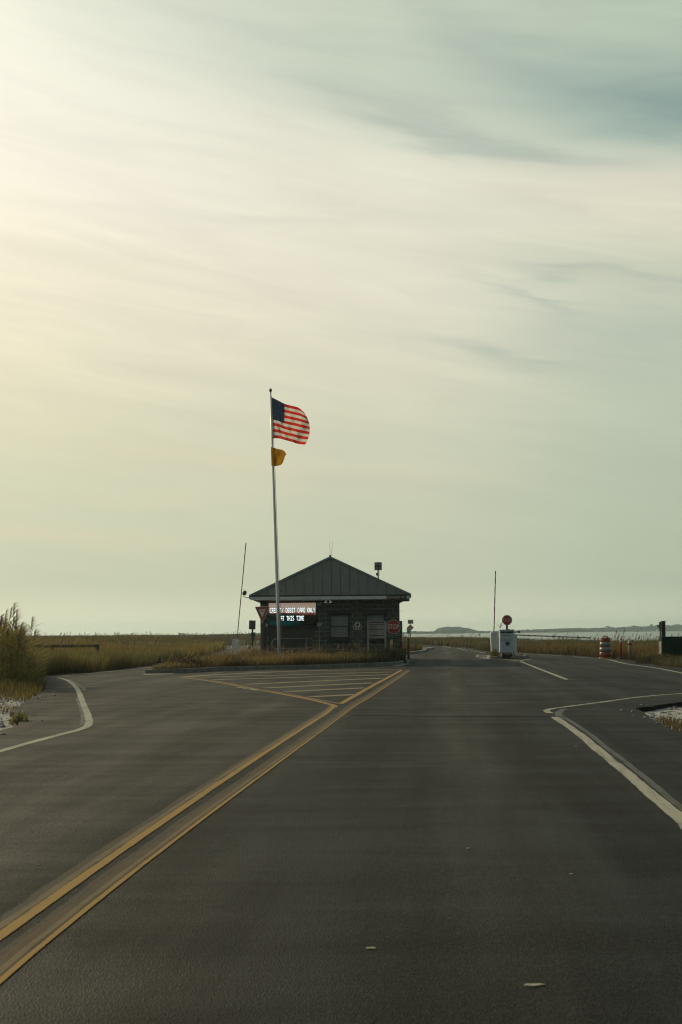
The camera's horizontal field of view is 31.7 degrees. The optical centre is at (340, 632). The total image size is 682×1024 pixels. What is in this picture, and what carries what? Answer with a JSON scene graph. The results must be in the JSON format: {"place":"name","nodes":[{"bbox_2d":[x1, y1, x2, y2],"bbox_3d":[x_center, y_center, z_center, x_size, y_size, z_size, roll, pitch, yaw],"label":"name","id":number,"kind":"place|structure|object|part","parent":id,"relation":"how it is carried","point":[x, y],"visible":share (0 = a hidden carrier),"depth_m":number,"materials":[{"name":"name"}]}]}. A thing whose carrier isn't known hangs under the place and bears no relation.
{"place":"outdoors","nodes":[
{"label":"outdoors","id":0,"kind":"place"},
{"bbox_2d":[44,657,170,675],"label":"verge grass","id":1,"kind":"structure","parent":0,"point":[121,667],"depth_m":45.15,"materials":[{"name":"green plant"}]},
{"bbox_2d":[143,631,414,644],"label":"marsh grass","id":2,"kind":"structure","parent":0,"point":[231,635],"depth_m":167.45,"materials":[{"name":"plant"}]},
{"bbox_2d":[0,645,681,1023],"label":"road","id":3,"kind":"structure","parent":0,"point":[462,835],"depth_m":7.53,"materials":[{"name":"grey asphalt"}]},
{"bbox_2d":[0,678,92,751],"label":"white line","id":4,"kind":"object","parent":3,"relation":"on","point":[87,716],"visible":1,"depth_m":18.48,"materials":[{"name":"paint"}]},
{"bbox_2d":[67,679,85,690],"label":"white line","id":5,"kind":"object","parent":3,"relation":"on","point":[82,687],"visible":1,"depth_m":32.29,"materials":[{"name":"paint"}]},
{"bbox_2d":[76,698,85,724],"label":"white line","id":6,"kind":"object","parent":3,"relation":"on","point":[82,720],"visible":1,"depth_m":20.36,"materials":[{"name":"paint"}]},
{"bbox_2d":[143,673,173,674],"bbox_3d":[-6.252,1.403,41.231,1.043,0.032,2.770,0,0,-12],"label":"gutter apron","id":7,"kind":"object","parent":3,"relation":"on","point":[160,674],"visible":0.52,"depth_m":40.29,"materials":[{"name":"concrete"}]},
{"bbox_2d":[0,705,335,939],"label":"yellow line","id":8,"kind":"object","parent":3,"relation":"on","point":[12,926],"visible":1,"depth_m":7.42,"materials":[{"name":"paint"}]},
{"bbox_2d":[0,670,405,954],"bbox_3d":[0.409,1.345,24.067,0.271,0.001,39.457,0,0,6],"label":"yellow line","id":9,"kind":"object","parent":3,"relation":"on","point":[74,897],"visible":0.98,"depth_m":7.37,"materials":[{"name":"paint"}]},
{"bbox_2d":[0,670,408,980],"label":"yellow line","id":10,"kind":"object","parent":3,"relation":"on","point":[14,949],"visible":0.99,"depth_m":7.04,"materials":[{"name":"paint"}]},
{"bbox_2d":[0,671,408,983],"bbox_3d":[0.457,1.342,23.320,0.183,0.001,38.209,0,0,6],"label":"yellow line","id":11,"kind":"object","parent":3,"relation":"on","point":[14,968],"visible":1,"depth_m":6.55,"materials":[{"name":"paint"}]},
{"bbox_2d":[232,543,245,653],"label":"boom barrier","id":12,"kind":"object","parent":3,"relation":"on","point":[236,644],"visible":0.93,"depth_m":71.95,"materials":[{"name":"grey metal"}]},
{"bbox_2d":[249,620,255,647],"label":"road sign","id":13,"kind":"object","parent":3,"relation":"on","point":[252,624],"visible":0.81,"depth_m":68.03,"materials":[{"name":"black metal"}]},
{"bbox_2d":[185,670,333,676],"bbox_3d":[-2.006,1.361,41.140,9.398,0.001,2.379,0,0,-39],"label":"yellow line","id":14,"kind":"object","parent":3,"relation":"on","point":[255,672],"visible":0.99,"depth_m":40.71,"materials":[{"name":"paint"}]},
{"bbox_2d":[188,678,336,706],"bbox_3d":[-2.363,1.365,29.601,0.452,0.001,16.163,0,0,-17],"label":"yellow line","id":15,"kind":"object","parent":3,"relation":"on","point":[332,705],"visible":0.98,"depth_m":26.48,"materials":[{"name":"paint"}]},
{"bbox_2d":[196,678,337,703],"bbox_3d":[-2.255,1.364,30.091,0.269,0.001,14.980,0,0,-18],"label":"yellow line","id":16,"kind":"object","parent":3,"relation":"on","point":[275,691],"visible":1,"depth_m":27.39,"materials":[{"name":"paint"}]},
{"bbox_2d":[145,657,408,673],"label":"traffic island kerb","id":17,"kind":"structure","parent":3,"relation":"on","point":[212,669],"depth_m":44.99,"materials":[{"name":"concrete"}]},
{"bbox_2d":[219,672,379,676],"bbox_3d":[-1.316,1.354,39.190,7.165,0.001,0.399,0,0,-30],"label":"yellow line","id":18,"kind":"object","parent":3,"relation":"on","point":[297,674],"visible":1,"depth_m":39.17,"materials":[{"name":"paint"}]},
{"bbox_2d":[213,674,387,679],"bbox_3d":[-1.097,1.353,36.844,6.196,0.001,0.398,0,0,-31],"label":"yellow line","id":19,"kind":"object","parent":3,"relation":"on","point":[291,677],"visible":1,"depth_m":36.58,"materials":[{"name":"paint"}]},
{"bbox_2d":[247,678,382,684],"bbox_3d":[-0.699,1.349,33.666,5.164,0.001,0.400,0,0,-43],"label":"yellow line","id":20,"kind":"object","parent":3,"relation":"on","point":[315,681],"visible":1,"depth_m":33.49,"materials":[{"name":"paint"}]},
{"bbox_2d":[265,683,367,687],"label":"yellow line","id":21,"kind":"object","parent":3,"relation":"on","point":[316,685],"visible":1,"depth_m":30.85,"materials":[{"name":"paint"}]},
{"bbox_2d":[284,688,360,691],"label":"yellow line","id":22,"kind":"object","parent":3,"relation":"on","point":[322,689],"visible":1,"depth_m":28.58,"materials":[{"name":"paint"}]},
{"bbox_2d":[307,694,357,696],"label":"yellow line","id":23,"kind":"object","parent":3,"relation":"on","point":[332,695],"visible":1,"depth_m":25.83,"materials":[{"name":"paint"}]},
{"bbox_2d":[338,670,402,703],"bbox_3d":[1.078,1.338,32.986,0.146,0.001,20.393,0,0,6],"label":"yellow line","id":24,"kind":"object","parent":3,"relation":"on","point":[358,693],"visible":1,"depth_m":28.52,"materials":[{"name":"paint"}]},
{"bbox_2d":[407,638,410,658],"bbox_3d":[3.420,0.794,61.000,0.280,1.062,0.280,0,0,0],"label":"delineator post","id":25,"kind":"object","parent":3,"relation":"on","point":[408,650],"visible":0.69,"depth_m":60.96,"materials":[{"name":"black rubber"}]},
{"bbox_2d":[410,647,433,653],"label":"island kerb","id":26,"kind":"structure","parent":3,"relation":"on","point":[425,649],"depth_m":79.85,"materials":[{"name":"concrete"}]},
{"bbox_2d":[394,715,567,716],"bbox_3d":[1.867,1.329,19.284,3.490,0.001,0.178,0,0,13],"label":"pavement seam","id":27,"kind":"object","parent":3,"relation":"on","point":[436,715],"visible":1,"depth_m":19.39,"materials":[{"name":"black asphalt"}]},
{"bbox_2d":[476,655,528,658],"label":"gate island kerb","id":28,"kind":"structure","parent":3,"relation":"on","point":[512,657],"depth_m":60.19,"materials":[{"name":"concrete"}]},
{"bbox_2d":[524,983,545,986],"bbox_3d":[0.740,1.341,4.577,0.082,0.004,0.030,0,0,0],"label":"shell chip","id":29,"kind":"object","parent":3,"relation":"on","point":[533,984],"visible":1,"depth_m":4.58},
{"bbox_2d":[522,662,568,679],"bbox_3d":[7.176,1.290,43.693,0.155,0.001,20.529,0,0,5],"label":"white line","id":30,"kind":"object","parent":3,"relation":"on","point":[546,671],"visible":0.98,"depth_m":39.30,"materials":[{"name":"paint"}]},
{"bbox_2d":[554,709,566,718],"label":"white line","id":31,"kind":"object","parent":3,"relation":"on","point":[559,712],"visible":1,"depth_m":19.68,"materials":[{"name":"paint"}]},
{"bbox_2d":[599,636,611,658],"bbox_3d":[12.910,0.697,58.700,0.640,1.103,0.640,0,0,0],"label":"traffic barrel","id":32,"kind":"object","parent":3,"relation":"on","point":[605,648],"visible":1,"depth_m":58.48,"materials":[{"name":"orange plastic"}]},
{"bbox_2d":[543,693,681,712],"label":"white line","id":33,"kind":"object","parent":3,"relation":"on","point":[546,710],"visible":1,"depth_m":22.29,"materials":[{"name":"paint"}]},
{"bbox_2d":[551,717,681,828],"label":"white line","id":34,"kind":"object","parent":3,"relation":"on","point":[668,808],"visible":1,"depth_m":10.94,"materials":[{"name":"paint"}]},
{"bbox_2d":[563,715,681,810],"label":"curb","id":35,"kind":"object","parent":3,"relation":"on","point":[661,791],"visible":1,"depth_m":11.58,"materials":[{"name":"paint"}]},
{"bbox_2d":[583,657,681,672],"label":"white line","id":36,"kind":"object","parent":3,"relation":"on","point":[644,666],"visible":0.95,"depth_m":45.02,"materials":[{"name":"paint"}]},
{"bbox_2d":[0,631,681,732],"bbox_3d":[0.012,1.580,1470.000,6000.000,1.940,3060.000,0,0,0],"label":"ground","id":37,"kind":"structure","parent":0,"point":[673,712],"depth_m":21.42,"materials":[{"name":"soil"}]},
{"bbox_2d":[2,606,22,661],"bbox_3d":[-9.291,0.368,33.288,1.393,2.280,0.958,0,0,0],"label":"reed","id":38,"kind":"object","parent":37,"relation":"on","point":[11,613],"visible":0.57,"depth_m":33.46,"materials":[{"name":"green plant"}]},
{"bbox_2d":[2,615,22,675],"bbox_3d":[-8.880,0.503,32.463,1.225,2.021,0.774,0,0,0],"label":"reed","id":39,"kind":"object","parent":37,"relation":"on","point":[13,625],"visible":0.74,"depth_m":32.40,"materials":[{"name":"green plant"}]},
{"bbox_2d":[5,603,21,678],"bbox_3d":[-8.957,0.320,33.055,1.348,2.386,0.808,0,0,-25],"label":"reed","id":40,"kind":"object","parent":37,"relation":"on","point":[14,605],"visible":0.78,"depth_m":32.99,"materials":[{"name":"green plant"}]},
{"bbox_2d":[9,609,26,660],"bbox_3d":[-8.832,0.416,32.689,1.254,2.195,0.792,0,0,-12],"label":"reed","id":41,"kind":"object","parent":37,"relation":"on","point":[16,619],"visible":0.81,"depth_m":32.60,"materials":[{"name":"green plant"}]},
{"bbox_2d":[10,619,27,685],"bbox_3d":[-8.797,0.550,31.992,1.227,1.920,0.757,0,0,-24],"label":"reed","id":42,"kind":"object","parent":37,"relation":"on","point":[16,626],"visible":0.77,"depth_m":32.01,"materials":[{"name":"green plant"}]},
{"bbox_2d":[8,710,31,725],"bbox_3d":[-5.087,1.351,19.023,0.380,0.302,0.447,0,0,-26],"label":"weed","id":43,"kind":"object","parent":37,"relation":"on","point":[15,720],"visible":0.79,"depth_m":18.96,"materials":[{"name":"green plant"}]},
{"bbox_2d":[0,666,49,713],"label":"shoulder weeds","id":44,"kind":"object","parent":37,"relation":"on","point":[6,690],"visible":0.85,"depth_m":28.58,"materials":[{"name":"green plant"}]},
{"bbox_2d":[0,691,55,734],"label":"stones","id":45,"kind":"object","parent":37,"relation":"on","point":[2,723],"visible":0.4,"depth_m":24.57,"materials":[{"name":"grey stone"}]},
{"bbox_2d":[0,614,57,688],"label":"reed bed","id":46,"kind":"object","parent":37,"relation":"on","point":[9,654],"visible":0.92,"depth_m":31.09,"materials":[{"name":"green plant"}]},
{"bbox_2d":[25,616,44,667],"bbox_3d":[-8.593,0.497,33.479,1.502,2.026,0.488,0,0,-12],"label":"reed","id":47,"kind":"object","parent":37,"relation":"on","point":[31,632],"visible":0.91,"depth_m":33.46,"materials":[{"name":"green plant"}]},
{"bbox_2d":[35,644,99,659],"bbox_3d":[-13.909,1.118,61.070,3.258,1.059,0.260,0,0,0],"label":"wooden barrier","id":48,"kind":"object","parent":37,"relation":"on","point":[97,646],"visible":0.44,"depth_m":60.94,"materials":[{"name":"wood"}]},
{"bbox_2d":[0,630,260,683],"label":"dune grass","id":49,"kind":"structure","parent":37,"relation":"on","point":[123,649],"depth_m":62.04,"materials":[{"name":"plant"}]},
{"bbox_2d":[407,620,413,636],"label":"warning sign","id":50,"kind":"object","parent":37,"relation":"on","point":[410,622],"visible":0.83,"depth_m":189.98,"materials":[{"name":"metal"}]},
{"bbox_2d":[402,631,464,633],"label":"shore wood","id":51,"kind":"object","parent":37,"relation":"on","point":[433,632],"visible":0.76,"depth_m":1331.60,"materials":[{"name":"green plant"}]},
{"bbox_2d":[435,627,476,632],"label":"wooded hill","id":52,"kind":"structure","parent":37,"relation":"on","point":[465,630],"depth_m":1481.95,"materials":[{"name":"green plant"}]},
{"bbox_2d":[473,624,681,632],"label":"woods","id":53,"kind":"object","parent":37,"relation":"on","point":[675,627],"visible":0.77,"depth_m":1730.89,"materials":[{"name":"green plant"}]},
{"bbox_2d":[617,637,623,658],"bbox_3d":[13.647,0.708,58.600,0.400,1.072,0.400,0,0,0],"label":"delineator post","id":54,"kind":"object","parent":37,"relation":"on","point":[620,649],"visible":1,"depth_m":58.54,"materials":[{"name":"orange plastic"}]},
{"bbox_2d":[628,640,631,657],"bbox_3d":[14.544,0.803,60.500,0.200,0.865,0.200,0,0,0],"label":"bollard","id":55,"kind":"object","parent":37,"relation":"on","point":[629,646],"visible":0.92,"depth_m":60.41,"materials":[{"name":"white plastic"}]},
{"bbox_2d":[625,651,648,660],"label":"bush","id":56,"kind":"object","parent":37,"relation":"on","point":[632,656],"visible":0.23,"depth_m":54.86,"materials":[{"name":"green plant"}]},
{"bbox_2d":[620,704,680,723],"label":"stones","id":57,"kind":"object","parent":37,"relation":"on","point":[654,715],"visible":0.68,"depth_m":20.34,"materials":[{"name":"grey stone"}]},
{"bbox_2d":[634,652,674,663],"bbox_3d":[13.000,1.073,49.435,1.872,0.580,1.895,0,0,-41],"label":"bush","id":58,"kind":"object","parent":37,"relation":"on","point":[643,660],"visible":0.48,"depth_m":49.32,"materials":[{"name":"green plant"}]},
{"bbox_2d":[657,622,661,636],"bbox_3d":[14.532,0.415,54.848,0.196,1.842,0.104,0,0,0],"label":"meter pipe","id":59,"kind":"object","parent":37,"relation":"on","point":[659,626],"visible":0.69,"depth_m":54.80,"materials":[{"name":"grey metal"}]},
{"bbox_2d":[661,621,665,636],"bbox_3d":[14.757,0.392,55.000,0.180,1.884,0.180,0,0,0],"label":"timber post","id":60,"kind":"object","parent":37,"relation":"on","point":[663,632],"visible":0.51,"depth_m":54.92,"materials":[{"name":"wood"}]},
{"bbox_2d":[655,714,681,733],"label":"shoulder weeds","id":61,"kind":"object","parent":37,"relation":"on","point":[674,727],"visible":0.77,"depth_m":17.79,"materials":[{"name":"brown plant"}]},
{"bbox_2d":[659,636,681,659],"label":"utility cabinet","id":62,"kind":"object","parent":37,"relation":"on","point":[670,645],"visible":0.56,"depth_m":50.50,"materials":[{"name":"metal"}]},
{"bbox_3d":[13.492,0.694,50.780,0.014,0.660,0.400,0,0,0],"label":"side door","id":63,"kind":"part","parent":62,"relation":"part of","materials":[{"name":"white metal"}]},
{"bbox_2d":[0,0,681,635],"label":"sky","id":64,"kind":"structure","parent":0,"point":[445,235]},
{"bbox_2d":[402,643,422,650],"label":"island grass","id":65,"kind":"structure","parent":0,"point":[415,647],"depth_m":81.08,"materials":[{"name":"brown plant"}]},
{"bbox_2d":[402,631,681,667],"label":"marsh grass","id":66,"kind":"structure","parent":0,"point":[577,647],"depth_m":74.79,"materials":[{"name":"brown plant"}]},
{"bbox_2d":[402,631,681,640],"bbox_3d":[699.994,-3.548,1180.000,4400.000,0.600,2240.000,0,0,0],"label":"bay water","id":67,"kind":"structure","parent":0,"point":[654,635],"depth_m":530.38,"materials":[{"name":"grey liquid"}]},
{"label":"island ground","id":68,"kind":"structure","parent":0,"visible":0},
{"bbox_2d":[490,571,498,655],"bbox_3d":[7.919,-1.012,61.994,0.437,4.400,0.292,0,0,0],"label":"boom barrier","id":69,"kind":"object","parent":68,"relation":"on","point":[494,639],"visible":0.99,"depth_m":61.86,"materials":[{"name":"white metal"}]},
{"bbox_2d":[489,649,499,655],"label":"weed","id":70,"kind":"object","parent":68,"relation":"on","point":[492,652],"visible":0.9,"depth_m":60.91,"materials":[{"name":"green plant"}]},
{"bbox_2d":[502,615,511,653],"bbox_3d":[8.477,0.139,61.336,0.501,2.089,0.095,0,0,0],"label":"stop sign","id":71,"kind":"object","parent":68,"relation":"on","point":[506,620],"visible":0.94,"depth_m":61.30,"materials":[{"name":"red metal"}]},
{"bbox_2d":[499,629,519,657],"bbox_3d":[8.449,0.532,60.260,1.024,1.463,0.520,0,0,0],"label":"pay kiosk","id":72,"kind":"object","parent":68,"relation":"on","point":[506,640],"visible":1,"depth_m":60.09,"materials":[{"name":"white metal"}]},
{"bbox_2d":[512,634,590,655],"bbox_3d":[11.034,0.595,62.994,4.162,1.136,0.292,0,0,0],"label":"boom barrier","id":73,"kind":"object","parent":68,"relation":"on","point":[515,644],"visible":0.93,"depth_m":62.95,"materials":[{"name":"white metal"}]},
{"label":"island ground","id":74,"kind":"structure","parent":0,"visible":0},
{"bbox_2d":[163,655,214,667],"bbox_3d":[-5.552,1.044,43.793,1.977,0.539,1.866,0,0,0],"label":"bush","id":75,"kind":"object","parent":74,"relation":"on","point":[190,659],"visible":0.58,"depth_m":43.62,"materials":[{"name":"brown plant"}]},
{"bbox_2d":[223,656,249,666],"bbox_3d":[-4.025,1.052,45.148,1.225,0.498,1.218,0,0,0],"label":"bush","id":76,"kind":"object","parent":74,"relation":"on","point":[235,658],"visible":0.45,"depth_m":44.93,"materials":[{"name":"brown plant"}]},
{"bbox_2d":[255,606,268,653],"bbox_3d":[-3.393,0.054,52.546,0.836,2.425,0.144,0,0,38],"label":"yield sign","id":77,"kind":"object","parent":74,"relation":"on","point":[262,611],"visible":0.91,"depth_m":52.50,"materials":[{"name":"metal"}]},
{"bbox_2d":[269,388,281,654],"bbox_3d":[-2.740,-4.515,50.500,0.504,11.576,0.260,0,0,0],"label":"flagpole","id":78,"kind":"object","parent":74,"relation":"on","point":[278,615],"visible":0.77,"depth_m":50.45,"materials":[{"name":"white metal"}]},
{"bbox_2d":[271,447,285,465],"bbox_3d":[-2.597,-7.403,50.419,0.669,0.806,0.196,0,0,-14],"label":"yellow flag","id":79,"kind":"object","parent":78,"relation":"attached to","point":[278,456],"visible":1,"depth_m":50.40,"materials":[{"name":"yellow fabric"}]},
{"bbox_2d":[271,397,309,444],"bbox_3d":[-2.114,-8.911,50.486,1.603,1.975,0.339,0,0,-14],"label":"american flag","id":80,"kind":"object","parent":78,"relation":"attached to","point":[290,423],"visible":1,"depth_m":50.44,"materials":[{"name":"multicoloured fabric"}]},
{"bbox_2d":[151,657,401,668],"bbox_3d":[-1.787,1.148,48.125,7.905,0.272,14.644,0,0,7],"label":"island fringe","id":81,"kind":"object","parent":74,"relation":"on","point":[285,664],"visible":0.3,"depth_m":45.79,"materials":[{"name":"brown plant"}]},
{"bbox_2d":[153,639,408,668],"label":"island grass","id":82,"kind":"structure","parent":74,"relation":"on","point":[257,656],"depth_m":47.39,"materials":[{"name":"brown plant"}]},
{"bbox_2d":[271,638,313,652],"bbox_3d":[-2.141,0.739,53.138,1.870,1.037,0.131,0,0,-5],"label":"loop rail","id":83,"kind":"object","parent":74,"relation":"on","point":[294,638],"visible":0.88,"depth_m":53.10,"materials":[{"name":"grey metal"}]},
{"bbox_2d":[249,555,410,653],"bbox_3d":[-0.486,-1.115,58.420,7.291,4.777,9.160,0,0,0],"label":"ranger station","id":84,"kind":"object","parent":74,"relation":"on","point":[345,589],"visible":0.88,"depth_m":54.40,"materials":[{"name":"grey wood"}]},
{"bbox_2d":[268,602,316,627],"bbox_3d":[-2.199,-0.803,54.425,2.190,1.166,0.141,0,0,0],"label":"message board","id":85,"kind":"object","parent":84,"relation":"attached to","point":[298,614],"visible":0.93,"depth_m":54.36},
{"bbox_2d":[327,610,351,641],"bbox_3d":[-0.071,-0.313,54.505,1.104,1.412,0.230,0,0,0],"label":"window","id":86,"kind":"structure","parent":84,"relation":"in","point":[338,619],"depth_m":54.57,"materials":[{"name":"grey glass"}]},
{"bbox_2d":[353,621,361,629],"bbox_3d":[0.743,-0.335,54.456,0.407,0.399,0.028,0,0,0],"label":"shield emblem","id":87,"kind":"object","parent":84,"relation":"attached to","point":[357,625],"visible":1,"depth_m":54.45,"materials":[{"name":"grey metal"}]},
{"bbox_2d":[363,610,387,640],"bbox_3d":[1.558,-0.326,54.505,1.092,1.412,0.230,0,0,0],"label":"window","id":88,"kind":"structure","parent":84,"relation":"in","point":[370,615],"depth_m":54.48,"materials":[{"name":"grey glass"}]},
{"bbox_2d":[374,562,381,578],"bbox_3d":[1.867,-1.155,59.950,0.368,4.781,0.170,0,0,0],"label":"panel antenna","id":89,"kind":"object","parent":84,"relation":"on","point":[377,566],"visible":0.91,"depth_m":59.88,"materials":[{"name":"black metal"}]},
{"bbox_2d":[387,595,405,598],"bbox_3d":[2.485,-1.597,53.848,0.880,0.170,0.024,0,0,0],"label":"clearance sign","id":90,"kind":"object","parent":84,"relation":"attached to","point":[396,596],"visible":1,"depth_m":53.84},
{"bbox_2d":[367,621,386,653],"bbox_3d":[1.522,0.355,51.200,0.838,1.746,0.084,0,0,0],"label":"notice board","id":91,"kind":"object","parent":74,"relation":"on","point":[376,629],"visible":0.8,"depth_m":51.19,"materials":[{"name":"grey metal"}]},
{"bbox_2d":[387,620,399,647],"bbox_3d":[2.300,0.324,52.613,0.598,1.796,0.050,0,0,0],"label":"stop sign","id":92,"kind":"object","parent":74,"relation":"on","point":[393,627],"visible":0.96,"depth_m":52.60,"materials":[{"name":"red metal"}]},
{"bbox_2d":[400,621,401,637],"bbox_3d":[2.727,0.333,55.200,0.186,1.771,0.100,0,0,0],"label":"reader post","id":93,"kind":"object","parent":74,"relation":"on","point":[400,628],"visible":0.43,"depth_m":55.17,"materials":[{"name":"black metal"}]}
]}

